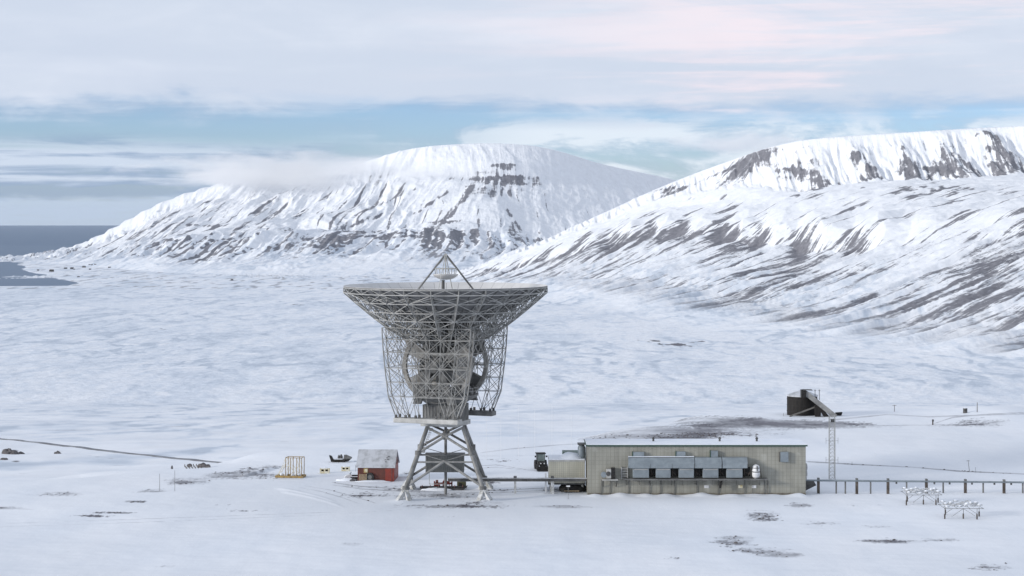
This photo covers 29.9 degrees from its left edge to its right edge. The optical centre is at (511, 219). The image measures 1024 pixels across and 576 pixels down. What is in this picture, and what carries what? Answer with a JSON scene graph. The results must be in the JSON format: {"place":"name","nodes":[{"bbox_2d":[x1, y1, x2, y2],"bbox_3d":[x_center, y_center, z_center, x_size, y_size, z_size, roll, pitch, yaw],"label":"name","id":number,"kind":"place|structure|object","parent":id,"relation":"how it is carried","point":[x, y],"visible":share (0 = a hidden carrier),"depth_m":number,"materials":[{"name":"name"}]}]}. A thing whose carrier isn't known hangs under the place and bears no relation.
{"place":"outdoors","nodes":[
{"label":"outdoors","id":0,"kind":"place"},
{"bbox_2d":[0,225,119,285],"bbox_3d":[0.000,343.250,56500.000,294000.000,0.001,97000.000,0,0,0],"label":"sea","id":1,"kind":"structure","parent":0,"point":[19,240],"depth_m":28285.71,"materials":[{"name":"liquid"}]},
{"bbox_2d":[0,438,220,462],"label":"road","id":2,"kind":"structure","parent":0,"point":[88,448],"depth_m":1239.88,"materials":[{"name":"white snow"}]},
{"bbox_2d":[0,126,1023,575],"bbox_3d":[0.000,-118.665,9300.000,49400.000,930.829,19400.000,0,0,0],"label":"ground","id":3,"kind":"structure","parent":0,"point":[864,284],"depth_m":4507.13,"materials":[{"name":"white snow"}]},
{"bbox_2d":[1,448,11,453],"bbox_3d":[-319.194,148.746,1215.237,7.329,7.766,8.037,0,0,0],"label":"boulder","id":4,"kind":"object","parent":3,"relation":"on","point":[7,451],"visible":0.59,"depth_m":1213.62,"materials":[{"name":"stone"}]},
{"bbox_2d":[197,463,205,467],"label":"boulder","id":5,"kind":"object","parent":3,"relation":"on","point":[202,465],"visible":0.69,"depth_m":338.00,"materials":[{"name":"stone"}]},
{"bbox_2d":[275,456,305,477],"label":"crane section","id":6,"kind":"object","parent":3,"relation":"on","point":[290,475],"visible":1,"depth_m":321.11,"materials":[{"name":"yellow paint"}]},
{"bbox_2d":[320,468,329,472],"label":"ballast block","id":7,"kind":"object","parent":3,"relation":"on","point":[324,470],"depth_m":327.62,"materials":[{"name":"beige concrete"}]},
{"bbox_2d":[329,454,351,461],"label":"cargo sledge","id":8,"kind":"object","parent":3,"relation":"on","point":[340,458],"visible":1,"depth_m":341.50,"materials":[{"name":"metal"}]},
{"bbox_2d":[341,466,349,470],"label":"ballast block","id":9,"kind":"object","parent":3,"relation":"on","point":[345,468],"depth_m":330.46,"materials":[{"name":"beige concrete"}]},
{"bbox_2d":[335,478,357,480],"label":"snow covered heap","id":10,"kind":"object","parent":3,"relation":"on","point":[347,479],"visible":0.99,"depth_m":317.13,"materials":[{"name":"white snow"}]},
{"bbox_2d":[344,472,357,478],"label":"snowmobile","id":11,"kind":"object","parent":3,"relation":"on","point":[349,475],"visible":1,"depth_m":318.72,"materials":[{"name":"white metal"}]},
{"bbox_2d":[359,474,366,480],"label":"wooden pallet","id":12,"kind":"object","parent":3,"relation":"on","point":[362,478],"visible":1,"depth_m":316.34,"materials":[{"name":"brown wood"}]},
{"bbox_2d":[365,473,373,479],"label":"tyre","id":13,"kind":"object","parent":3,"relation":"on","point":[370,476],"visible":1,"depth_m":316.41,"materials":[{"name":"black rubber"}]},
{"bbox_2d":[355,449,399,481],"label":"red shed","id":14,"kind":"structure","parent":3,"relation":"on","point":[380,465],"depth_m":317.23,"materials":[{"name":"paint"}]},
{"bbox_2d":[420,485,467,490],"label":"sledge","id":15,"kind":"object","parent":3,"relation":"on","point":[436,488],"visible":0.91,"depth_m":306.30,"materials":[{"name":"brown wood"}]},
{"bbox_2d":[434,480,452,485],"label":"winch frame","id":16,"kind":"object","parent":15,"relation":"on","point":[436,483],"visible":0.77,"depth_m":309.56,"materials":[{"name":"red paint"}]},
{"bbox_2d":[343,254,547,500],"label":"dish antenna","id":17,"kind":"object","parent":3,"relation":"on","point":[447,317],"visible":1,"depth_m":296.12,"materials":[{"name":"paint"}]},
{"bbox_2d":[457,482,465,485],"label":"generator","id":18,"kind":"object","parent":3,"relation":"on","point":[461,483],"visible":0.59,"depth_m":308.44,"materials":[{"name":"green paint"}]},
{"bbox_2d":[486,416,486,458],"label":"wire mast","id":19,"kind":"object","parent":3,"relation":"on","point":[486,437],"visible":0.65,"depth_m":346.71,"materials":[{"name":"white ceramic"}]},
{"bbox_2d":[448,476,586,493],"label":"cable duct","id":20,"kind":"object","parent":3,"relation":"on","point":[552,479],"visible":0.98,"depth_m":302.30,"materials":[{"name":"metal"}]},
{"bbox_2d":[518,406,518,456],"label":"wire mast","id":21,"kind":"object","parent":3,"relation":"on","point":[518,431],"visible":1,"depth_m":348.84,"materials":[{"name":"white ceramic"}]},
{"bbox_2d":[47,432,1006,569],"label":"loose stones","id":22,"kind":"object","parent":3,"relation":"on","point":[603,438],"visible":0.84,"depth_m":325.63,"materials":[{"name":"grey stone"}]},
{"bbox_2d":[534,452,547,470],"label":"tractor","id":23,"kind":"object","parent":3,"relation":"on","point":[540,463],"visible":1,"depth_m":331.95,"materials":[{"name":"black metal"}]},
{"bbox_2d":[545,452,584,491],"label":"beige cabin","id":24,"kind":"object","parent":3,"relation":"on","point":[568,465],"visible":0.91,"depth_m":304.00,"materials":[{"name":"metal"}]},
{"bbox_2d":[562,450,577,453],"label":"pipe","id":25,"kind":"object","parent":24,"relation":"on","point":[573,451],"visible":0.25,"depth_m":317.23,"materials":[{"name":"grey metal"}]},
{"bbox_2d":[559,485,586,491],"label":"undercarriage","id":26,"kind":"object","parent":3,"relation":"on","point":[573,488],"visible":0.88,"depth_m":303.98,"materials":[{"name":"black metal"}]},
{"bbox_2d":[577,437,807,494],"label":"station building","id":27,"kind":"structure","parent":3,"relation":"on","point":[718,466],"depth_m":301.00,"materials":[{"name":"metal"}]},
{"bbox_2d":[786,390,817,415],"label":"silo","id":28,"kind":"object","parent":3,"relation":"on","point":[796,403],"visible":0.81,"depth_m":421.57,"materials":[{"name":"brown metal"}]},
{"bbox_2d":[789,389,836,416],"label":"loading conveyor","id":29,"kind":"object","parent":3,"relation":"on","point":[819,407],"visible":0.98,"depth_m":419.35,"materials":[{"name":"metal"}]},
{"bbox_2d":[829,415,834,479],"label":"lattice mast","id":30,"kind":"object","parent":3,"relation":"on","point":[832,420],"visible":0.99,"depth_m":319.53,"materials":[{"name":"metal"}]},
{"bbox_2d":[806,478,1023,493],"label":"pipeline","id":31,"kind":"object","parent":3,"relation":"on","point":[810,483],"visible":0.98,"depth_m":302.85,"materials":[{"name":"metal"}]},
{"bbox_2d":[901,487,940,504],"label":"aerial grid","id":32,"kind":"object","parent":3,"relation":"on","point":[914,491],"visible":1,"depth_m":292.12,"materials":[{"name":"metal"}]},
{"bbox_2d":[938,499,983,518],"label":"aerial grid","id":33,"kind":"object","parent":3,"relation":"on","point":[970,503],"visible":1,"depth_m":278.01,"materials":[{"name":"metal"}]},
{"bbox_2d":[0,0,1023,224],"label":"sky","id":34,"kind":"structure","parent":0,"point":[111,111],"materials":[{"name":"blue"}]}
]}

